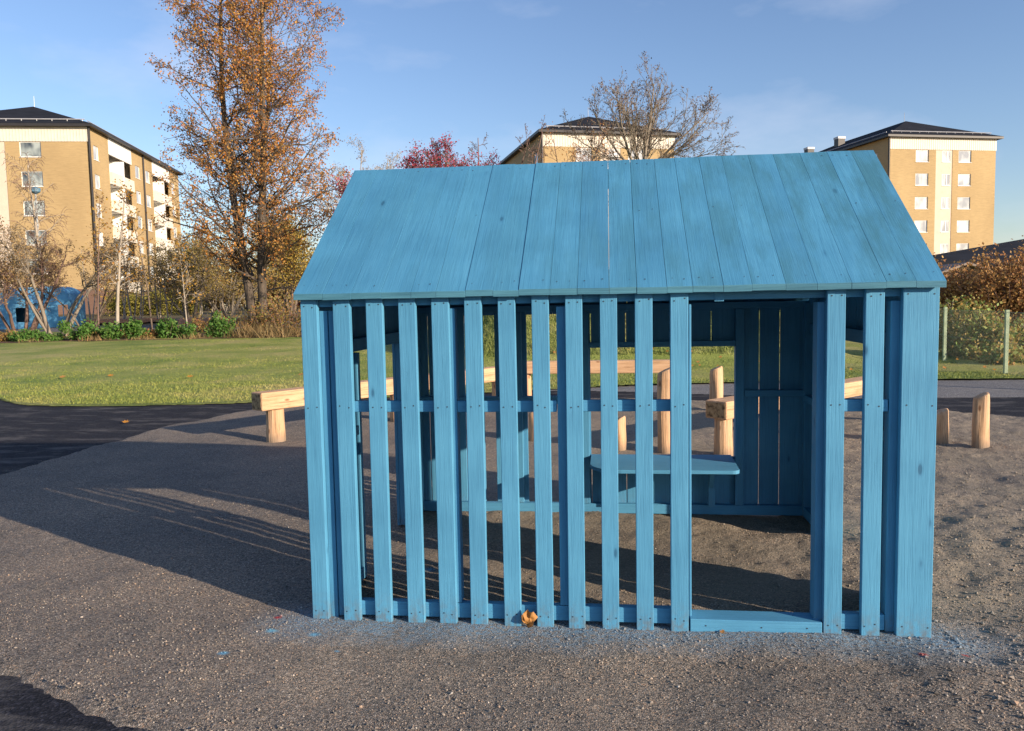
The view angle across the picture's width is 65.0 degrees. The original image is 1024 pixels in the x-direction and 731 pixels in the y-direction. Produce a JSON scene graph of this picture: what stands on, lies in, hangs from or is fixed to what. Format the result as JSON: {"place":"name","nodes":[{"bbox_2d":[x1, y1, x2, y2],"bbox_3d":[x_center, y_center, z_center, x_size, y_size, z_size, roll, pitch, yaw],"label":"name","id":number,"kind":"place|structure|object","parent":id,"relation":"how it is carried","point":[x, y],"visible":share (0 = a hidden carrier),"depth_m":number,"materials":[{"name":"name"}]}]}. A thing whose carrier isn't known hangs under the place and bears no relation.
{"place":"outdoors","nodes":[
{"label":"outdoors","id":0,"kind":"place"},
{"bbox_2d":[84,317,172,323],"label":"leaf litter bed","id":1,"kind":"object","parent":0,"point":[126,320],"visible":0.45,"depth_m":46.51,"materials":[{"name":"plant"}]},
{"bbox_2d":[77,246,109,319],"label":"young tree","id":2,"kind":"object","parent":1,"relation":"on","point":[90,291],"visible":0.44,"depth_m":51.96,"materials":[{"name":"brown plant"}]},
{"bbox_2d":[116,246,133,318],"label":"young tree","id":3,"kind":"object","parent":1,"relation":"on","point":[124,312],"visible":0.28,"depth_m":49.98,"materials":[{"name":"brown plant"}]},
{"bbox_2d":[121,244,145,319],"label":"young tree","id":4,"kind":"object","parent":1,"relation":"on","point":[131,293],"visible":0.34,"depth_m":47.92,"materials":[{"name":"brown plant"}]},
{"bbox_2d":[132,248,153,318],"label":"young tree","id":5,"kind":"object","parent":1,"relation":"on","point":[142,309],"visible":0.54,"depth_m":51.94,"materials":[{"name":"brown plant"}]},
{"bbox_2d":[145,243,160,318],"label":"young tree","id":6,"kind":"object","parent":1,"relation":"on","point":[155,289],"visible":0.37,"depth_m":47.92,"materials":[{"name":"brown plant"}]},
{"bbox_2d":[156,239,179,318],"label":"young tree","id":7,"kind":"object","parent":1,"relation":"on","point":[166,298],"visible":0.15,"depth_m":49.98,"materials":[{"name":"brown plant"}]},
{"bbox_2d":[0,321,299,331],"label":"footpath","id":8,"kind":"structure","parent":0,"point":[57,330],"depth_m":41.18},
{"bbox_2d":[54,306,428,353],"bbox_3d":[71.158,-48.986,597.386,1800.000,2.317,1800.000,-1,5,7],"label":"ground","id":9,"kind":"structure","parent":0,"point":[176,317],"depth_m":61.71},
{"bbox_2d":[0,287,46,328],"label":"playhouse","id":10,"kind":"object","parent":9,"relation":"on","point":[18,315],"visible":0.36,"depth_m":42.05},
{"bbox_2d":[1,151,68,283],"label":"weeping birch","id":11,"kind":"object","parent":9,"relation":"on","point":[34,216],"visible":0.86,"depth_m":57.31,"materials":[{"name":"brown plant"}]},
{"bbox_2d":[31,187,40,240],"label":"street lamp","id":12,"kind":"object","parent":9,"relation":"on","point":[38,190],"visible":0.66,"depth_m":59.30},
{"bbox_2d":[0,228,91,333],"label":"bushy tree","id":13,"kind":"object","parent":9,"relation":"on","point":[51,266],"visible":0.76,"depth_m":37.28,"materials":[{"name":"brown plant"}]},
{"bbox_2d":[33,286,85,327],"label":"playhouse","id":14,"kind":"object","parent":9,"relation":"on","point":[67,295],"visible":0.38,"depth_m":43.05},
{"bbox_2d":[15,230,146,328],"bbox_3d":[-21.085,-4.154,39.804,6.271,5.110,3.628,-2,5,-12],"label":"bushy tree","id":15,"kind":"object","parent":9,"relation":"on","point":[126,268],"visible":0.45,"depth_m":39.43,"materials":[{"name":"brown plant"}]},
{"bbox_2d":[0,104,183,314],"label":"apartment block","id":16,"kind":"structure","parent":9,"relation":"on","point":[82,159],"depth_m":75.63,"materials":[{"name":"brick"}]},
{"bbox_2d":[19,142,40,156],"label":"window","id":17,"kind":"structure","parent":16,"relation":"in","point":[33,149],"depth_m":74.68,"materials":[{"name":"glass"}]},
{"bbox_2d":[21,171,43,186],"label":"window","id":18,"kind":"structure","parent":16,"relation":"in","point":[24,178],"depth_m":74.90,"materials":[{"name":"glass"}]},
{"bbox_2d":[23,201,44,215],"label":"window","id":19,"kind":"structure","parent":16,"relation":"in","point":[25,212],"depth_m":75.10,"materials":[{"name":"glass"}]},
{"bbox_2d":[25,230,46,245],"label":"window","id":20,"kind":"structure","parent":16,"relation":"in","point":[40,231],"depth_m":75.30,"materials":[{"name":"glass"}]},
{"bbox_2d":[93,145,98,161],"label":"window","id":21,"kind":"structure","parent":16,"relation":"in","point":[95,149],"depth_m":76.92,"materials":[{"name":"glass"}]},
{"bbox_2d":[95,174,101,190],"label":"window","id":22,"kind":"structure","parent":16,"relation":"in","point":[97,180],"depth_m":77.17,"materials":[{"name":"glass"}]},
{"bbox_2d":[96,287,136,315],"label":"hedge section","id":23,"kind":"object","parent":9,"relation":"on","point":[110,306],"visible":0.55,"depth_m":65.75,"materials":[{"name":"green plant"}]},
{"bbox_2d":[120,285,159,315],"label":"hedge section","id":24,"kind":"object","parent":9,"relation":"on","point":[131,300],"visible":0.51,"depth_m":65.58,"materials":[{"name":"green plant"}]},
{"bbox_2d":[144,288,180,314],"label":"hedge section","id":25,"kind":"object","parent":9,"relation":"on","point":[163,309],"visible":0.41,"depth_m":65.47,"materials":[{"name":"green plant"}]},
{"bbox_2d":[129,231,233,317],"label":"bushy tree","id":26,"kind":"object","parent":9,"relation":"on","point":[201,279],"visible":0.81,"depth_m":44.83,"materials":[{"name":"brown plant"}]},
{"bbox_2d":[169,289,205,314],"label":"hedge section","id":27,"kind":"object","parent":9,"relation":"on","point":[191,308],"visible":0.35,"depth_m":65.74,"materials":[{"name":"green plant"}]},
{"bbox_2d":[178,317,222,324],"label":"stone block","id":28,"kind":"structure","parent":9,"relation":"on","point":[181,320],"depth_m":42.06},
{"bbox_2d":[178,307,238,332],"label":"undergrowth","id":29,"kind":"object","parent":9,"relation":"on","point":[200,326],"visible":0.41,"depth_m":36.87,"materials":[{"name":"brown plant"}]},
{"bbox_2d":[208,248,227,316],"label":"young tree","id":30,"kind":"object","parent":9,"relation":"on","point":[213,290],"visible":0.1,"depth_m":47.98,"materials":[{"name":"brown plant"}]},
{"bbox_2d":[158,229,286,318],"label":"bushy tree","id":31,"kind":"object","parent":9,"relation":"on","point":[231,295],"visible":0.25,"depth_m":47.11,"materials":[{"name":"brown plant"}]},
{"bbox_2d":[210,264,251,309],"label":"distant tree","id":32,"kind":"object","parent":9,"relation":"on","point":[225,300],"visible":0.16,"depth_m":85.54,"materials":[{"name":"brown plant"}]},
{"bbox_2d":[144,0,351,329],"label":"autumn tree","id":33,"kind":"object","parent":9,"relation":"on","point":[265,96],"visible":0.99,"depth_m":35.33,"materials":[{"name":"orange plant"}]},
{"bbox_2d":[228,262,268,309],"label":"distant tree","id":34,"kind":"object","parent":9,"relation":"on","point":[256,301],"visible":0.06,"depth_m":89.79,"materials":[{"name":"brown plant"}]},
{"bbox_2d":[254,273,297,308],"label":"distant tree","id":35,"kind":"object","parent":9,"relation":"on","point":[279,292],"visible":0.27,"depth_m":87.09,"materials":[{"name":"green plant"}]},
{"bbox_2d":[249,212,317,313],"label":"golden tree","id":36,"kind":"object","parent":9,"relation":"on","point":[298,270],"visible":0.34,"depth_m":60.64,"materials":[{"name":"brown plant"}]},
{"bbox_2d":[301,134,411,232],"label":"grey tree","id":37,"kind":"object","parent":9,"relation":"on","point":[361,157],"visible":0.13,"depth_m":69.95,"materials":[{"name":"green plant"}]},
{"bbox_2d":[328,131,500,212],"bbox_3d":[-3.686,-5.326,33.256,5.158,8.169,7.313,3,6,38],"label":"red tree","id":38,"kind":"object","parent":9,"relation":"on","point":[437,160],"visible":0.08,"depth_m":32.16,"materials":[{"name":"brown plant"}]},
{"bbox_2d":[430,115,607,165],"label":"reddish bare tree","id":39,"kind":"object","parent":9,"relation":"on","point":[525,150],"visible":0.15,"depth_m":57.46,"materials":[{"name":"red plant"}]},
{"bbox_2d":[532,117,622,205],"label":"brown leaved tree","id":40,"kind":"object","parent":9,"relation":"on","point":[592,144],"visible":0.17,"depth_m":54.75,"materials":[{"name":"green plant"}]},
{"bbox_2d":[498,117,676,229],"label":"apartment block","id":41,"kind":"structure","parent":9,"relation":"on","point":[562,140],"depth_m":82.56,"materials":[{"name":"brick"}]},
{"bbox_2d":[576,147,591,161],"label":"window","id":42,"kind":"structure","parent":41,"relation":"in","point":[577,147],"depth_m":82.16,"materials":[{"name":"glass"}]},
{"bbox_2d":[464,311,779,356],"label":"rough grass","id":43,"kind":"structure","parent":9,"relation":"on","point":[490,335],"depth_m":18.62,"materials":[{"name":"plant"}]},
{"bbox_2d":[560,51,744,160],"bbox_3d":[5.298,-7.272,31.730,6.650,10.215,4.618,-2,5,-14],"label":"bare tree","id":44,"kind":"object","parent":9,"relation":"on","point":[634,128],"visible":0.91,"depth_m":31.24,"materials":[{"name":"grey plant"}]},
{"bbox_2d":[804,113,1003,254],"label":"apartment block","id":45,"kind":"structure","parent":9,"relation":"on","point":[942,179],"depth_m":94.45,"materials":[{"name":"brick"}]},
{"bbox_2d":[914,220,927,232],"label":"window","id":46,"kind":"structure","parent":45,"relation":"in","point":[921,225],"depth_m":94.15,"materials":[{"name":"glass"}]},
{"bbox_2d":[915,197,927,208],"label":"window","id":47,"kind":"structure","parent":45,"relation":"in","point":[920,202],"depth_m":93.90,"materials":[{"name":"glass"}]},
{"bbox_2d":[915,173,928,185],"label":"window","id":48,"kind":"structure","parent":45,"relation":"in","point":[921,179],"depth_m":93.67,"materials":[{"name":"glass"}]},
{"bbox_2d":[916,150,928,161],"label":"window","id":49,"kind":"structure","parent":45,"relation":"in","point":[921,155],"depth_m":93.49,"materials":[{"name":"glass"}]},
{"bbox_2d":[940,244,947,253],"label":"window","id":50,"kind":"structure","parent":45,"relation":"in","point":[943,247],"depth_m":94.91,"materials":[{"name":"glass"}]},
{"bbox_2d":[940,221,948,232],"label":"window","id":51,"kind":"structure","parent":45,"relation":"in","point":[944,224],"depth_m":94.70,"materials":[{"name":"glass"}]},
{"bbox_2d":[941,197,949,208],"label":"window","id":52,"kind":"structure","parent":45,"relation":"in","point":[945,201],"depth_m":94.48,"materials":[{"name":"glass"}]},
{"bbox_2d":[942,174,949,185],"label":"window","id":53,"kind":"structure","parent":45,"relation":"in","point":[945,177],"depth_m":94.26,"materials":[{"name":"glass"}]},
{"bbox_2d":[942,151,950,162],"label":"window","id":54,"kind":"structure","parent":45,"relation":"in","point":[946,156],"depth_m":94.06,"materials":[{"name":"glass"}]},
{"bbox_2d":[956,243,968,250],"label":"window","id":55,"kind":"structure","parent":45,"relation":"in","point":[959,246],"depth_m":95.35,"materials":[{"name":"glass"}]},
{"bbox_2d":[957,220,968,232],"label":"window","id":56,"kind":"structure","parent":45,"relation":"in","point":[962,225],"depth_m":95.17,"materials":[{"name":"glass"}]},
{"bbox_2d":[957,197,969,208],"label":"window","id":57,"kind":"structure","parent":45,"relation":"in","point":[963,202],"depth_m":94.96,"materials":[{"name":"glass"}]},
{"bbox_2d":[958,174,969,185],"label":"window","id":58,"kind":"structure","parent":45,"relation":"in","point":[963,179],"depth_m":94.75,"materials":[{"name":"glass"}]},
{"bbox_2d":[958,150,970,162],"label":"window","id":59,"kind":"structure","parent":45,"relation":"in","point":[964,156],"depth_m":94.54,"materials":[{"name":"glass"}]},
{"bbox_2d":[862,307,1023,376],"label":"chain link fence","id":60,"kind":"object","parent":9,"relation":"on","point":[1005,336],"visible":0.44,"depth_m":15.09,"materials":[{"name":"metal"}]},
{"bbox_2d":[934,252,970,320],"bbox_3d":[12.336,-2.037,23.980,2.899,2.662,2.032,1,5,21],"label":"rusty hedge bush","id":61,"kind":"object","parent":9,"relation":"on","point":[936,260],"depth_m":23.67,"materials":[{"name":"brown plant"}]},
{"bbox_2d":[938,292,995,355],"bbox_3d":[10.168,-0.881,18.223,1.699,1.551,1.108,-1,5,7],"label":"fence bush","id":62,"kind":"object","parent":9,"relation":"on","point":[959,307],"visible":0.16,"depth_m":18.17,"materials":[{"name":"green plant"}]},
{"bbox_2d":[939,246,1006,318],"bbox_3d":[12.788,-2.002,22.881,2.521,2.778,2.522,2,6,34],"label":"rusty hedge bush","id":63,"kind":"object","parent":9,"relation":"on","point":[962,270],"visible":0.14,"depth_m":22.69,"materials":[{"name":"brown plant"}]},
{"bbox_2d":[932,239,1023,272],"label":"building","id":64,"kind":"structure","parent":9,"relation":"on","point":[964,255],"depth_m":37.82,"materials":[{"name":"metal"}]},
{"bbox_2d":[939,295,1022,357],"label":"fence bush","id":65,"kind":"object","parent":9,"relation":"on","point":[962,328],"visible":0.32,"depth_m":17.55,"materials":[{"name":"green plant"}]},
{"bbox_2d":[940,242,1023,328],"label":"rusty hedge bush","id":66,"kind":"object","parent":9,"relation":"on","point":[979,281],"visible":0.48,"depth_m":21.67,"materials":[{"name":"brown plant"}]},
{"bbox_2d":[950,313,1020,360],"bbox_3d":[10.115,-0.555,17.050,1.466,1.132,1.080,-2,5,-8],"label":"fence bush","id":67,"kind":"object","parent":9,"relation":"on","point":[969,347],"visible":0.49,"depth_m":17.02,"materials":[{"name":"green plant"}]},
{"bbox_2d":[974,235,1023,320],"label":"rusty hedge bush","id":68,"kind":"object","parent":9,"relation":"on","point":[1017,284],"visible":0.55,"depth_m":21.36,"materials":[{"name":"brown plant"}]},
{"bbox_2d":[975,341,1023,364],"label":"fence bush","id":69,"kind":"object","parent":9,"relation":"on","point":[1013,354],"visible":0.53,"depth_m":16.03,"materials":[{"name":"green plant"}]},
{"bbox_2d":[978,251,1022,285],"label":"rusty hedge bush","id":70,"kind":"object","parent":9,"relation":"on","point":[1002,265],"visible":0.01,"depth_m":23.97,"materials":[{"name":"brown plant"}]},
{"bbox_2d":[997,311,1023,348],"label":"fence bush","id":71,"kind":"object","parent":9,"relation":"on","point":[1019,328],"visible":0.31,"depth_m":17.46,"materials":[{"name":"green plant"}]},
{"bbox_2d":[0,313,1023,405],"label":"lawn","id":72,"kind":"structure","parent":0,"point":[24,352],"depth_m":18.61,"materials":[{"name":"plant"}]},
{"bbox_2d":[0,333,301,342],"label":"planting bed","id":73,"kind":"object","parent":72,"relation":"on","point":[138,339],"visible":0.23,"depth_m":32.00,"materials":[{"name":"soil"}]},
{"bbox_2d":[0,329,18,341],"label":"undergrowth","id":74,"kind":"object","parent":73,"relation":"on","point":[3,336],"visible":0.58,"depth_m":32.83,"materials":[{"name":"brown plant"}]},
{"bbox_2d":[7,327,45,341],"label":"green shrub","id":75,"kind":"object","parent":73,"relation":"on","point":[26,335],"visible":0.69,"depth_m":32.43,"materials":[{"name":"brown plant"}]},
{"bbox_2d":[33,332,66,340],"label":"green shrub","id":76,"kind":"object","parent":73,"relation":"on","point":[51,337],"visible":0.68,"depth_m":32.30,"materials":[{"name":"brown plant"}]},
{"bbox_2d":[0,215,126,335],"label":"bushy tree","id":77,"kind":"object","parent":73,"relation":"on","point":[90,285],"visible":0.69,"depth_m":35.38,"materials":[{"name":"brown plant"}]},
{"bbox_2d":[57,317,99,339],"bbox_3d":[-17.635,-1.415,32.594,1.807,1.047,1.408,-1,5,7],"label":"green shrub","id":78,"kind":"object","parent":73,"relation":"on","point":[83,330],"visible":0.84,"depth_m":32.38,"materials":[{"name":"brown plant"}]},
{"bbox_2d":[76,188,118,335],"bbox_3d":[-16.951,-4.104,32.910,1.592,6.295,1.485,-3,5,-24],"label":"sapling","id":79,"kind":"object","parent":73,"relation":"on","point":[95,233],"visible":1,"depth_m":32.88,"materials":[{"name":"beige plant"}]},
{"bbox_2d":[95,321,123,339],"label":"green shrub","id":80,"kind":"object","parent":73,"relation":"on","point":[108,332],"visible":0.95,"depth_m":32.37,"materials":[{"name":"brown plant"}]},
{"bbox_2d":[101,179,141,325],"bbox_3d":[-16.069,-4.283,32.938,1.940,6.617,1.589,-1,5,7],"label":"sapling","id":81,"kind":"object","parent":73,"relation":"on","point":[118,269],"visible":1,"depth_m":32.91,"materials":[{"name":"beige plant"}]},
{"bbox_2d":[119,316,150,338],"bbox_3d":[-15.258,-1.475,32.626,1.157,1.058,0.943,-1,5,7],"label":"green shrub","id":82,"kind":"object","parent":73,"relation":"on","point":[130,328],"visible":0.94,"depth_m":32.38,"materials":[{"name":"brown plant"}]},
{"bbox_2d":[114,185,160,330],"bbox_3d":[-15.481,-4.248,33.652,1.492,6.388,1.925,-1,5,7],"label":"sapling","id":83,"kind":"object","parent":73,"relation":"on","point":[142,264],"visible":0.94,"depth_m":33.49,"materials":[{"name":"brown plant"}]},
{"bbox_2d":[126,327,158,338],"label":"undergrowth","id":84,"kind":"object","parent":73,"relation":"on","point":[152,333],"visible":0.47,"depth_m":32.62,"materials":[{"name":"brown plant"}]},
{"bbox_2d":[6,320,301,342],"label":"dry grass","id":85,"kind":"structure","parent":73,"relation":"on","point":[260,331],"depth_m":32.04,"materials":[{"name":"plant"}]},
{"bbox_2d":[154,315,179,337],"bbox_3d":[-13.956,-1.504,32.607,1.225,1.072,1.026,-1,5,7],"label":"green shrub","id":86,"kind":"object","parent":73,"relation":"on","point":[164,330],"visible":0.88,"depth_m":32.44,"materials":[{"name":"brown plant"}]},
{"bbox_2d":[160,231,206,325],"bbox_3d":[-13.450,-3.267,32.920,1.655,4.484,1.422,-5,6,-38],"label":"sapling","id":87,"kind":"object","parent":73,"relation":"on","point":[177,242],"visible":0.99,"depth_m":32.92,"materials":[{"name":"brown plant"}]},
{"bbox_2d":[174,321,197,337],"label":"green shrub","id":88,"kind":"object","parent":73,"relation":"on","point":[185,330],"visible":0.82,"depth_m":32.36,"materials":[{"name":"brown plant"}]},
{"bbox_2d":[204,310,236,337],"bbox_3d":[-11.784,-1.634,32.587,1.212,1.238,1.202,-1,5,7],"label":"green shrub","id":89,"kind":"object","parent":73,"relation":"on","point":[218,327],"visible":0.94,"depth_m":32.40,"materials":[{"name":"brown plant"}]},
{"bbox_2d":[221,304,267,334],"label":"undergrowth","id":90,"kind":"object","parent":73,"relation":"on","point":[244,321],"visible":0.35,"depth_m":33.76,"materials":[{"name":"brown plant"}]},
{"bbox_2d":[238,293,291,331],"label":"undergrowth","id":91,"kind":"object","parent":73,"relation":"on","point":[270,313],"visible":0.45,"depth_m":33.99,"materials":[{"name":"brown plant"}]},
{"bbox_2d":[249,291,300,332],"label":"undergrowth","id":92,"kind":"object","parent":73,"relation":"on","point":[297,321],"visible":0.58,"depth_m":32.89,"materials":[{"name":"brown plant"}]},
{"bbox_2d":[940,262,1007,286],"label":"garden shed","id":93,"kind":"structure","parent":72,"relation":"on","point":[957,266],"depth_m":30.01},
{"bbox_2d":[0,391,1023,730],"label":"asphalt","id":94,"kind":"structure","parent":0,"point":[30,435],"depth_m":10.05,"materials":[{"name":"asphalt"}]},
{"bbox_2d":[0,398,1023,730],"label":"gravel","id":95,"kind":"structure","parent":94,"relation":"on","point":[240,446],"depth_m":3.90,"materials":[{"name":"gravel"}]},
{"bbox_2d":[252,366,494,442],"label":"balance beam","id":96,"kind":"structure","parent":95,"relation":"on","point":[273,404],"depth_m":8.92,"materials":[{"name":"wood"}]},
{"bbox_2d":[522,609,537,626],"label":"fallen leaf","id":97,"kind":"object","parent":95,"relation":"on","point":[529,618],"visible":1,"depth_m":3.71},
{"bbox_2d":[528,412,533,440],"bbox_3d":[0.240,0.654,8.575,0.144,0.413,0.142,-1,5,7],"label":"stepping post","id":98,"kind":"object","parent":95,"relation":"on","point":[531,433],"visible":0.32,"depth_m":8.52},
{"bbox_2d":[527,359,669,395],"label":"balance beam","id":99,"kind":"structure","parent":95,"relation":"on","point":[628,366],"depth_m":11.76,"materials":[{"name":"wood"}]},
{"bbox_2d":[293,150,946,637],"bbox_3d":[0.539,-0.005,4.609,2.842,2.275,2.125,-1,5,7],"label":"playhouse","id":100,"kind":"object","parent":95,"relation":"on","point":[815,258],"visible":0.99,"depth_m":3.73,"materials":[{"name":"blue paint"}]},
{"bbox_2d":[618,416,626,450],"bbox_3d":[1.066,0.694,8.005,0.150,0.393,0.141,-1,5,7],"label":"stepping post","id":101,"kind":"object","parent":95,"relation":"on","point":[622,439],"visible":0.59,"depth_m":7.95,"materials":[{"name":"wood"}]},
{"bbox_2d":[657,367,669,453],"bbox_3d":[1.498,0.456,7.807,0.174,0.883,0.174,-1,5,7],"label":"stepping post","id":102,"kind":"object","parent":95,"relation":"on","point":[663,392],"visible":0.59,"depth_m":7.74,"materials":[{"name":"wood"}]},
{"bbox_2d":[709,366,722,399],"bbox_3d":[2.693,0.327,10.620,0.195,0.643,0.187,-1,5,7],"label":"stepping post","id":103,"kind":"object","parent":95,"relation":"on","point":[716,383],"visible":0.66,"depth_m":10.54,"materials":[{"name":"wood"}]},
{"bbox_2d":[706,376,861,455],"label":"balance beam","id":104,"kind":"structure","parent":95,"relation":"on","point":[720,411],"depth_m":7.56,"materials":[{"name":"wood"}]},
{"bbox_2d":[936,408,948,443],"bbox_3d":[4.302,0.625,8.088,0.180,0.393,0.173,-1,5,7],"label":"stepping post","id":105,"kind":"object","parent":95,"relation":"on","point":[942,428],"visible":0.59,"depth_m":8.02,"materials":[{"name":"wood"}]},
{"bbox_2d":[971,392,989,448],"bbox_3d":[4.556,0.548,7.806,0.164,0.583,0.159,-1,5,7],"label":"stepping post","id":106,"kind":"object","parent":95,"relation":"on","point":[981,422],"visible":0.94,"depth_m":7.75,"materials":[{"name":"wood"}]},
{"bbox_2d":[0,0,1023,306],"label":"sky","id":107,"kind":"structure","parent":0,"point":[790,76],"materials":[{"name":"blue"}]},
{"bbox_2d":[532,378,1023,397],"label":"path","id":108,"kind":"structure","parent":0,"point":[973,388],"depth_m":13.11,"materials":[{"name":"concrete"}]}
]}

